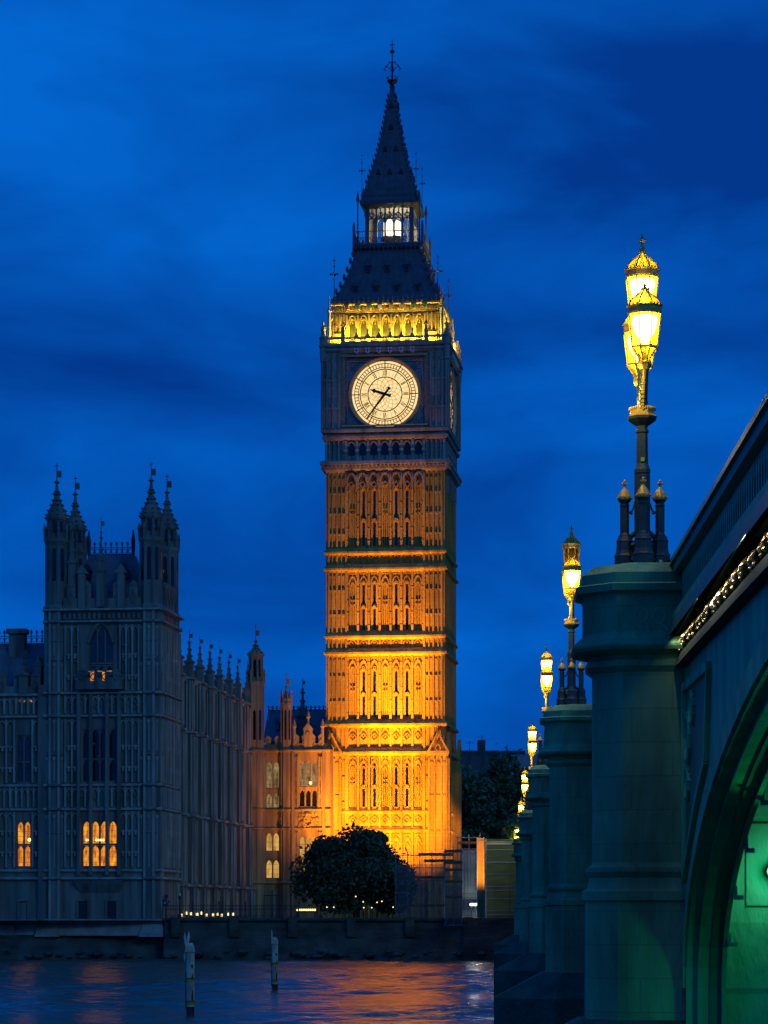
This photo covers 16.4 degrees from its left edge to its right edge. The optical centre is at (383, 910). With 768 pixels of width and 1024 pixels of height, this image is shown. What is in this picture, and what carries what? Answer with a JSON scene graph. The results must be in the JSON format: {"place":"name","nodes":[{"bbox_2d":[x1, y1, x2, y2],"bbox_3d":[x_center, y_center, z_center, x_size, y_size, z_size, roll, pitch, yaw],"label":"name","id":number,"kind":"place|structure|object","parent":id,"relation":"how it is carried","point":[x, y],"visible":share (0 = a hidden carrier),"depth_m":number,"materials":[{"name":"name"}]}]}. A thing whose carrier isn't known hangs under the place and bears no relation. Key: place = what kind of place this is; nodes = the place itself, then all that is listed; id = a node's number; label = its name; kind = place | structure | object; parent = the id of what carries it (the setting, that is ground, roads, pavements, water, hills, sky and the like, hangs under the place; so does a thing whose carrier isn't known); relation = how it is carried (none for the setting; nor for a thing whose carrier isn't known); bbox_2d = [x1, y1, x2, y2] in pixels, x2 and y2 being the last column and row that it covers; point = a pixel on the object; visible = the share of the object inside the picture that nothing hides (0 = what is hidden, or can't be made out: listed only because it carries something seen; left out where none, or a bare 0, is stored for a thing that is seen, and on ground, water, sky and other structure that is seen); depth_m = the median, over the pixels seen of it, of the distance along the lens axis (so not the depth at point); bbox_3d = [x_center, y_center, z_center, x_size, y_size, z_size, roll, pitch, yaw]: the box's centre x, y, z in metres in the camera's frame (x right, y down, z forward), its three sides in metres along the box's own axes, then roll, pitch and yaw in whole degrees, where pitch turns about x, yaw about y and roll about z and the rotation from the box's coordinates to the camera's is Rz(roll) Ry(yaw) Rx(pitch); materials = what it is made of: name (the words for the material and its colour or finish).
{"place":"outdoors","nodes":[
{"label":"outdoors","id":0,"kind":"place"},
{"bbox_2d":[180,628,256,917],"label":"palace range","id":1,"kind":"structure","parent":0,"point":[216,818],"depth_m":262.56,"materials":[{"name":"grey stone"}]},
{"bbox_2d":[0,959,493,1023],"bbox_3d":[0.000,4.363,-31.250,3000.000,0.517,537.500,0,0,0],"label":"river","id":2,"kind":"structure","parent":0,"point":[241,991],"depth_m":141.41,"materials":[{"name":"teal liquid"}]},
{"bbox_2d":[183,932,194,1014],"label":"mooring post","id":3,"kind":"object","parent":2,"relation":"in","point":[189,954],"visible":0.96,"depth_m":110.57,"materials":[{"name":"paint"}]},
{"bbox_2d":[0,917,513,959],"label":"river wall","id":4,"kind":"structure","parent":2,"relation":"in","point":[237,938],"depth_m":236.61,"materials":[{"name":"black stone"}]},
{"bbox_2d":[165,890,299,917],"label":"railing","id":5,"kind":"object","parent":4,"relation":"on","point":[271,907],"visible":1,"depth_m":237.39,"materials":[{"name":"metal"}]},
{"bbox_2d":[443,847,463,925],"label":"scaffold","id":6,"kind":"object","parent":4,"relation":"on","point":[453,862],"visible":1,"depth_m":235.57,"materials":[{"name":"black metal"}]},
{"bbox_2d":[462,850,476,917],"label":"hoarding","id":7,"kind":"object","parent":4,"relation":"on","point":[469,877],"visible":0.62,"depth_m":239.02,"materials":[{"name":"grey"}]},
{"bbox_2d":[271,929,277,989],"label":"mooring post","id":8,"kind":"object","parent":2,"relation":"in","point":[274,966],"visible":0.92,"depth_m":145.49,"materials":[{"name":"paint"}]},
{"bbox_2d":[463,921,513,959],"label":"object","id":9,"kind":"structure","parent":2,"relation":"in","point":[475,941],"depth_m":235.40,"materials":[{"name":"black stone"}]},
{"bbox_2d":[494,391,767,1023],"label":"bridge","id":10,"kind":"structure","parent":2,"relation":"in","point":[640,853],"depth_m":48.83,"materials":[{"name":"stone"}]},
{"bbox_2d":[518,799,523,813],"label":"lamp standard","id":11,"kind":"object","parent":10,"relation":"on","point":[520,807],"visible":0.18,"depth_m":261.61,"materials":[{"name":"green paint"}]},
{"bbox_2d":[519,768,528,836],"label":"lamp standard","id":12,"kind":"object","parent":10,"relation":"on","point":[525,784],"visible":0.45,"depth_m":225.52,"materials":[{"name":"green paint"}]},
{"bbox_2d":[525,720,536,809],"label":"lamp standard","id":13,"kind":"object","parent":10,"relation":"on","point":[532,744],"visible":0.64,"depth_m":177.66,"materials":[{"name":"green paint"}]},
{"bbox_2d":[536,644,552,764],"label":"lamp standard","id":14,"kind":"object","parent":10,"relation":"on","point":[546,678],"visible":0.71,"depth_m":127.69,"materials":[{"name":"glass"}]},
{"bbox_2d":[556,525,586,704],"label":"lamp standard","id":15,"kind":"object","parent":10,"relation":"on","point":[571,573],"visible":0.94,"depth_m":87.78,"materials":[{"name":"green paint"}]},
{"bbox_2d":[614,234,670,563],"bbox_3d":[4.838,-9.535,49.958,1.057,6.290,2.278,0,0,2],"label":"lamp standard","id":16,"kind":"object","parent":10,"relation":"on","point":[647,544],"visible":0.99,"depth_m":49.80,"materials":[{"name":"green paint"}]},
{"bbox_2d":[264,678,325,744],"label":"roof","id":17,"kind":"structure","parent":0,"point":[273,725],"depth_m":303.63,"materials":[{"name":"grey stone"}]},
{"bbox_2d":[0,0,767,753],"label":"sky","id":18,"kind":"structure","parent":0,"point":[180,180],"materials":[{"name":"blue"}]},
{"bbox_2d":[461,740,499,915],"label":"building","id":19,"kind":"structure","parent":0,"point":[477,759],"depth_m":420.00,"materials":[{"name":"stone"}]},
{"label":"ground","id":20,"kind":"structure","parent":0,"visible":0},
{"bbox_2d":[0,628,45,934],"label":"palace wing","id":21,"kind":"structure","parent":20,"relation":"on","point":[22,800],"depth_m":239.91,"materials":[{"name":"grey stone"}]},
{"bbox_2d":[17,821,30,867],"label":"window","id":22,"kind":"structure","parent":21,"relation":"in","point":[23,827],"depth_m":240.07,"materials":[{"name":"orange glass"}]},
{"bbox_2d":[17,735,30,782],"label":"window","id":23,"kind":"structure","parent":21,"relation":"in","point":[23,741],"depth_m":240.07,"materials":[{"name":"blue glass"}]},
{"bbox_2d":[34,461,183,936],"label":"palace tower","id":24,"kind":"structure","parent":20,"relation":"on","point":[112,660],"depth_m":238.73,"materials":[{"name":"grey stone"}]},
{"bbox_2d":[76,899,89,918],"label":"window","id":25,"kind":"structure","parent":24,"relation":"in","point":[82,905],"depth_m":238.84,"materials":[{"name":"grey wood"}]},
{"bbox_2d":[82,820,116,866],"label":"window","id":26,"kind":"structure","parent":24,"relation":"in","point":[98,825],"depth_m":238.84,"materials":[{"name":"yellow glass"}]},
{"bbox_2d":[82,729,116,782],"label":"window","id":27,"kind":"structure","parent":24,"relation":"in","point":[98,734],"depth_m":238.90,"materials":[{"name":"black glass"}]},
{"bbox_2d":[89,627,112,664],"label":"window","id":28,"kind":"structure","parent":24,"relation":"in","point":[101,645],"depth_m":238.84,"materials":[{"name":"blue glass"}]},
{"bbox_2d":[89,665,112,672],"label":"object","id":29,"kind":"structure","parent":24,"relation":"in","point":[97,667],"depth_m":238.78,"materials":[{"name":"stone"}]},
{"bbox_2d":[105,899,118,918],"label":"window","id":30,"kind":"structure","parent":24,"relation":"in","point":[111,905],"depth_m":238.49,"materials":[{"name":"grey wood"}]},
{"bbox_2d":[162,895,169,905],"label":"camera post","id":31,"kind":"object","parent":20,"relation":"on","point":[165,897],"visible":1,"depth_m":238.50,"materials":[{"name":"metal"}]},
{"bbox_2d":[178,893,180,916],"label":"terrace post","id":32,"kind":"object","parent":20,"relation":"on","point":[179,896],"visible":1,"depth_m":238.53,"materials":[{"name":"metal"}]},
{"bbox_2d":[246,624,333,917],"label":"palace wing","id":33,"kind":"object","parent":20,"relation":"on","point":[292,798],"visible":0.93,"depth_m":283.44,"materials":[{"name":"brown stone"}]},
{"bbox_2d":[266,761,278,788],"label":"window","id":34,"kind":"structure","parent":33,"relation":"in","point":[272,767],"depth_m":284.67,"materials":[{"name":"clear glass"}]},
{"bbox_2d":[266,793,278,808],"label":"window","id":35,"kind":"structure","parent":33,"relation":"in","point":[272,799],"depth_m":284.67,"materials":[{"name":"beige glass"}]},
{"bbox_2d":[266,832,278,851],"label":"window","id":36,"kind":"structure","parent":33,"relation":"in","point":[272,838],"depth_m":284.67,"materials":[{"name":"yellow glass"}]},
{"bbox_2d":[266,859,278,878],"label":"window","id":37,"kind":"structure","parent":33,"relation":"in","point":[272,865],"depth_m":284.67,"materials":[{"name":"yellow glass"}]},
{"bbox_2d":[299,760,317,786],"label":"window","id":38,"kind":"structure","parent":33,"relation":"in","point":[308,769],"depth_m":283.56,"materials":[{"name":"clear glass"}]},
{"bbox_2d":[299,790,317,806],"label":"window","id":39,"kind":"structure","parent":33,"relation":"in","point":[307,798],"depth_m":283.56,"materials":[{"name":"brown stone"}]},
{"bbox_2d":[299,836,317,875],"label":"window","id":40,"kind":"structure","parent":33,"relation":"in","point":[303,840],"depth_m":283.56,"materials":[{"name":"glass"}]},
{"bbox_2d":[296,909,316,917],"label":"strip lamp","id":41,"kind":"object","parent":20,"relation":"on","point":[307,910],"visible":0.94,"depth_m":242.90,"materials":[{"name":"metal"}]},
{"bbox_2d":[280,822,422,917],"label":"tree","id":42,"kind":"object","parent":20,"relation":"on","point":[345,869],"visible":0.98,"depth_m":255.24,"materials":[{"name":"green plant"}]},
{"bbox_2d":[318,40,462,917],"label":"clock tower","id":43,"kind":"structure","parent":20,"relation":"on","point":[391,360],"depth_m":285.25,"materials":[{"name":"stone"}]},
{"bbox_2d":[363,789,364,806],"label":"window","id":44,"kind":"structure","parent":43,"relation":"in","point":[363,789],"depth_m":285.82,"materials":[{"name":"black glass"}]},
{"bbox_2d":[363,764,364,783],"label":"window","id":45,"kind":"structure","parent":43,"relation":"in","point":[363,764],"depth_m":285.85,"materials":[{"name":"black glass"}]},
{"bbox_2d":[363,696,364,716],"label":"window","id":46,"kind":"structure","parent":43,"relation":"in","point":[363,696],"depth_m":285.82,"materials":[{"name":"black glass"}]},
{"bbox_2d":[363,672,364,691],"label":"window","id":47,"kind":"structure","parent":43,"relation":"in","point":[363,672],"depth_m":285.82,"materials":[{"name":"black glass"}]},
{"bbox_2d":[363,609,364,629],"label":"window","id":48,"kind":"structure","parent":43,"relation":"in","point":[363,609],"depth_m":285.82,"materials":[{"name":"black glass"}]},
{"bbox_2d":[363,585,364,603],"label":"window","id":49,"kind":"structure","parent":43,"relation":"in","point":[363,585],"depth_m":285.82,"materials":[{"name":"black glass"}]},
{"bbox_2d":[363,523,364,545],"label":"window","id":50,"kind":"structure","parent":43,"relation":"in","point":[363,523],"depth_m":285.82,"materials":[{"name":"black glass"}]},
{"bbox_2d":[363,492,364,517],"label":"window","id":51,"kind":"structure","parent":43,"relation":"in","point":[363,492],"depth_m":285.82,"materials":[{"name":"black glass"}]},
{"bbox_2d":[373,789,375,806],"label":"window","id":52,"kind":"structure","parent":43,"relation":"in","point":[374,791],"depth_m":285.71,"materials":[{"name":"black glass"}]},
{"bbox_2d":[373,764,375,783],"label":"window","id":53,"kind":"structure","parent":43,"relation":"in","point":[374,770],"depth_m":285.71,"materials":[{"name":"black glass"}]},
{"bbox_2d":[373,696,375,716],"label":"window","id":54,"kind":"structure","parent":43,"relation":"in","point":[374,698],"depth_m":285.71,"materials":[{"name":"black glass"}]},
{"bbox_2d":[373,672,375,691],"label":"window","id":55,"kind":"structure","parent":43,"relation":"in","point":[374,674],"depth_m":285.71,"materials":[{"name":"black glass"}]},
{"bbox_2d":[373,609,375,629],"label":"window","id":56,"kind":"structure","parent":43,"relation":"in","point":[374,611],"depth_m":285.71,"materials":[{"name":"black glass"}]},
{"bbox_2d":[373,585,375,603],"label":"window","id":57,"kind":"structure","parent":43,"relation":"in","point":[374,587],"depth_m":285.71,"materials":[{"name":"black glass"}]},
{"bbox_2d":[373,522,375,545],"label":"window","id":58,"kind":"structure","parent":43,"relation":"in","point":[374,525],"depth_m":285.71,"materials":[{"name":"black glass"}]},
{"bbox_2d":[373,491,375,517],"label":"window","id":59,"kind":"structure","parent":43,"relation":"in","point":[374,494],"depth_m":285.71,"materials":[{"name":"black glass"}]},
{"bbox_2d":[395,789,397,806],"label":"window","id":60,"kind":"structure","parent":43,"relation":"in","point":[396,790],"depth_m":285.36,"materials":[{"name":"black glass"}]},
{"bbox_2d":[395,763,397,783],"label":"window","id":61,"kind":"structure","parent":43,"relation":"in","point":[396,771],"depth_m":285.36,"materials":[{"name":"black glass"}]},
{"bbox_2d":[395,696,397,716],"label":"window","id":62,"kind":"structure","parent":43,"relation":"in","point":[396,698],"depth_m":285.36,"materials":[{"name":"black glass"}]},
{"bbox_2d":[395,671,397,691],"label":"window","id":63,"kind":"structure","parent":43,"relation":"in","point":[396,673],"depth_m":285.36,"materials":[{"name":"black glass"}]},
{"bbox_2d":[395,608,397,629],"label":"window","id":64,"kind":"structure","parent":43,"relation":"in","point":[396,611],"depth_m":285.36,"materials":[{"name":"black glass"}]},
{"bbox_2d":[395,584,397,603],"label":"window","id":65,"kind":"structure","parent":43,"relation":"in","point":[396,586],"depth_m":285.36,"materials":[{"name":"black glass"}]},
{"bbox_2d":[395,522,397,545],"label":"window","id":66,"kind":"structure","parent":43,"relation":"in","point":[396,524],"depth_m":285.36,"materials":[{"name":"black glass"}]},
{"bbox_2d":[395,490,397,517],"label":"window","id":67,"kind":"structure","parent":43,"relation":"in","point":[396,493],"depth_m":285.36,"materials":[{"name":"black glass"}]},
{"bbox_2d":[406,789,407,806],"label":"window","id":68,"kind":"structure","parent":43,"relation":"in","point":[406,789],"depth_m":285.23,"materials":[{"name":"black glass"}]},
{"bbox_2d":[406,763,407,783],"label":"window","id":69,"kind":"structure","parent":43,"relation":"in","point":[407,763],"depth_m":285.23,"materials":[{"name":"black glass"}]},
{"bbox_2d":[406,696,407,716],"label":"window","id":70,"kind":"structure","parent":43,"relation":"in","point":[406,696],"depth_m":285.23,"materials":[{"name":"black glass"}]},
{"bbox_2d":[406,671,407,690],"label":"window","id":71,"kind":"structure","parent":43,"relation":"in","point":[407,671],"depth_m":285.23,"materials":[{"name":"black glass"}]},
{"bbox_2d":[406,608,407,629],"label":"window","id":72,"kind":"structure","parent":43,"relation":"in","point":[407,608],"depth_m":285.23,"materials":[{"name":"black glass"}]},
{"bbox_2d":[406,584,407,602],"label":"window","id":73,"kind":"structure","parent":43,"relation":"in","point":[407,584],"depth_m":285.23,"materials":[{"name":"black glass"}]},
{"bbox_2d":[406,522,407,544],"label":"window","id":74,"kind":"structure","parent":43,"relation":"in","point":[406,522],"depth_m":285.23,"materials":[{"name":"black glass"}]},
{"bbox_2d":[406,490,407,516],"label":"window","id":75,"kind":"structure","parent":43,"relation":"in","point":[407,490],"depth_m":285.23,"materials":[{"name":"black glass"}]},
{"bbox_2d":[394,850,452,917],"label":"scaffold","id":76,"kind":"object","parent":20,"relation":"on","point":[419,877],"visible":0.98,"depth_m":238.18,"materials":[{"name":"black metal"}]},
{"bbox_2d":[456,834,481,917],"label":"scaffold","id":77,"kind":"object","parent":20,"relation":"on","point":[468,842],"visible":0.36,"depth_m":263.67,"materials":[{"name":"grey metal"}]},
{"bbox_2d":[477,837,483,917],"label":"sheeted column","id":78,"kind":"structure","parent":20,"relation":"on","point":[480,877],"depth_m":252.00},
{"bbox_2d":[462,762,507,837],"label":"tree","id":79,"kind":"object","parent":20,"relation":"on","point":[481,793],"visible":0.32,"depth_m":333.74,"materials":[{"name":"green plant"}]},
{"bbox_2d":[462,805,518,873],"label":"tree","id":80,"kind":"object","parent":20,"relation":"on","point":[485,825],"visible":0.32,"depth_m":316.48,"materials":[{"name":"green plant"}]},
{"bbox_2d":[485,838,515,917],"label":"site screen","id":81,"kind":"object","parent":20,"relation":"on","point":[500,880],"visible":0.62,"depth_m":240.00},
{"bbox_2d":[481,743,529,818],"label":"tree","id":82,"kind":"object","parent":20,"relation":"on","point":[500,776],"visible":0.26,"depth_m":343.11,"materials":[{"name":"green plant"}]},
{"bbox_2d":[500,751,537,811],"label":"office","id":83,"kind":"structure","parent":20,"relation":"on","point":[523,758],"depth_m":440.00,"materials":[{"name":"stone"}]},
{"bbox_2d":[513,767,528,798],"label":"tree","id":84,"kind":"object","parent":20,"relation":"on","point":[522,777],"depth_m":349.59,"materials":[{"name":"green plant"}]}
]}

